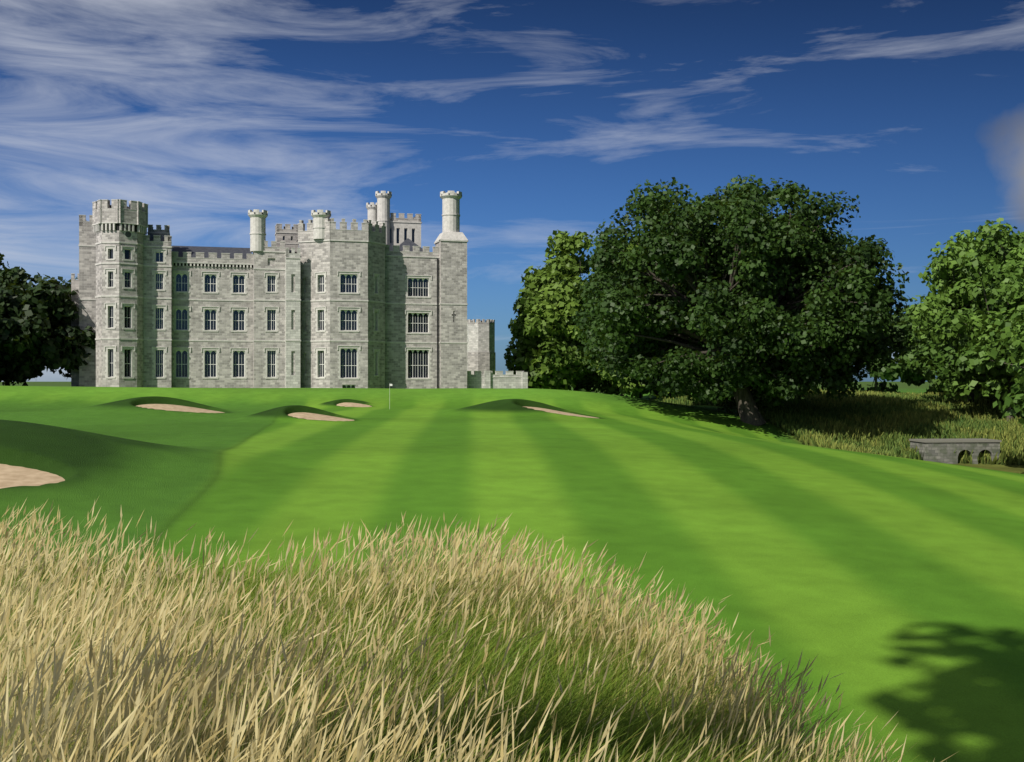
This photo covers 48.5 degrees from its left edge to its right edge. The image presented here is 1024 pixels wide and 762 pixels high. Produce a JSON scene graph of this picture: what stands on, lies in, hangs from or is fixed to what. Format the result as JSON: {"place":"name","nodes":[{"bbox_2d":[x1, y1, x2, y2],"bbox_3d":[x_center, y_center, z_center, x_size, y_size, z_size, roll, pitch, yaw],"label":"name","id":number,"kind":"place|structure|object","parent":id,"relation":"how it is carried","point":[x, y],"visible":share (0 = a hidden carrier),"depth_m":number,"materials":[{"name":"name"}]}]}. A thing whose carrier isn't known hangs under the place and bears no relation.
{"place":"outdoors","nodes":[
{"label":"outdoors","id":0,"kind":"place"},
{"bbox_2d":[0,382,1023,761],"bbox_3d":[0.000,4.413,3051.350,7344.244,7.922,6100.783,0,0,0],"label":"ground","id":1,"kind":"structure","parent":0,"point":[888,588],"depth_m":29.54,"materials":[{"name":"green plant"}]},
{"bbox_2d":[0,253,17,284],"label":"dark tree","id":2,"kind":"object","parent":1,"relation":"on","point":[1,263],"visible":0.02,"depth_m":159.96,"materials":[{"name":"green plant"}]},
{"bbox_2d":[0,307,18,344],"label":"dark tree","id":3,"kind":"object","parent":1,"relation":"on","point":[5,323],"visible":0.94,"depth_m":141.44,"materials":[{"name":"green plant"}]},
{"bbox_2d":[0,266,95,385],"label":"dark tree","id":4,"kind":"object","parent":1,"relation":"on","point":[30,349],"depth_m":147.29,"materials":[{"name":"green plant"}]},
{"bbox_2d":[58,277,77,379],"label":"dark tree","id":5,"kind":"object","parent":1,"relation":"on","point":[67,374],"depth_m":163.96,"materials":[{"name":"green plant"}]},
{"bbox_2d":[0,402,596,488],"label":"bunker sand","id":6,"kind":"structure","parent":1,"relation":"on","point":[12,476],"depth_m":32.97,"materials":[{"name":"beige sand"}]},
{"bbox_2d":[71,191,527,388],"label":"castle","id":7,"kind":"structure","parent":1,"relation":"on","point":[379,300],"depth_m":153.14,"materials":[{"name":"stone"}]},
{"bbox_2d":[0,495,955,761],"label":"fescue","id":8,"kind":"object","parent":1,"relation":"on","point":[436,661],"visible":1,"depth_m":5.21,"materials":[{"name":"beige plant"}]},
{"bbox_2d":[504,274,592,390],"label":"tree","id":9,"kind":"object","parent":1,"relation":"on","point":[547,319],"depth_m":172.28,"materials":[{"name":"green plant"}]},
{"bbox_2d":[516,230,606,391],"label":"tree","id":10,"kind":"object","parent":1,"relation":"on","point":[566,259],"depth_m":183.66,"materials":[{"name":"green plant"}]},
{"bbox_2d":[568,268,651,397],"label":"tree","id":11,"kind":"object","parent":1,"relation":"on","point":[612,386],"depth_m":174.97,"materials":[{"name":"green plant"}]},
{"bbox_2d":[577,383,655,392],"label":"tree","id":12,"kind":"object","parent":1,"relation":"on","point":[584,390],"visible":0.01,"depth_m":287.00,"materials":[{"name":"green plant"}]},
{"bbox_2d":[627,237,675,398],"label":"tree","id":13,"kind":"object","parent":1,"relation":"on","point":[654,390],"depth_m":196.13,"materials":[{"name":"green plant"}]},
{"bbox_2d":[650,384,699,399],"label":"tree","id":14,"kind":"object","parent":1,"relation":"on","point":[664,396],"depth_m":178.10,"materials":[{"name":"green plant"}]},
{"bbox_2d":[572,174,919,425],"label":"tree","id":15,"kind":"object","parent":1,"relation":"on","point":[767,325],"depth_m":100.64,"materials":[{"name":"green plant"}]},
{"bbox_2d":[655,388,1023,464],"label":"rough tufts","id":16,"kind":"object","parent":1,"relation":"on","point":[883,423],"visible":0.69,"depth_m":108.77,"materials":[{"name":"green plant"}]},
{"bbox_2d":[824,307,922,392],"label":"tree","id":17,"kind":"object","parent":1,"relation":"on","point":[892,370],"depth_m":242.01,"materials":[{"name":"green plant"}]},
{"bbox_2d":[894,305,960,393],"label":"tree","id":18,"kind":"object","parent":1,"relation":"on","point":[919,382],"depth_m":250.24,"materials":[{"name":"green plant"}]},
{"bbox_2d":[909,438,1001,463],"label":"stone bridge","id":19,"kind":"structure","parent":1,"relation":"on","point":[938,450],"depth_m":99.34,"materials":[{"name":"stone"}]},
{"bbox_2d":[906,241,1011,403],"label":"ash tree","id":20,"kind":"object","parent":1,"relation":"on","point":[929,309],"depth_m":121.16,"materials":[{"name":"green plant"}]},
{"bbox_2d":[908,223,1018,396],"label":"ash tree","id":21,"kind":"object","parent":1,"relation":"on","point":[963,240],"depth_m":133.39,"materials":[{"name":"green plant"}]},
{"bbox_2d":[918,251,1023,420],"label":"ash tree","id":22,"kind":"object","parent":1,"relation":"on","point":[961,375],"depth_m":111.48,"materials":[{"name":"green plant"}]},
{"bbox_2d":[965,255,1023,427],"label":"ash tree","id":23,"kind":"object","parent":1,"relation":"on","point":[980,362],"depth_m":89.12,"materials":[{"name":"green plant"}]},
{"bbox_2d":[968,218,1023,330],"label":"ash tree","id":24,"kind":"object","parent":1,"relation":"on","point":[989,239],"depth_m":117.40,"materials":[{"name":"green plant"}]},
{"bbox_2d":[1012,231,1023,249],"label":"ash tree","id":25,"kind":"object","parent":1,"relation":"on","point":[1020,237],"visible":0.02,"depth_m":123.18,"materials":[{"name":"green plant"}]},
{"bbox_2d":[0,0,1023,381],"label":"sky","id":26,"kind":"structure","parent":0,"point":[544,115],"materials":[{"name":"blue"}]}
]}

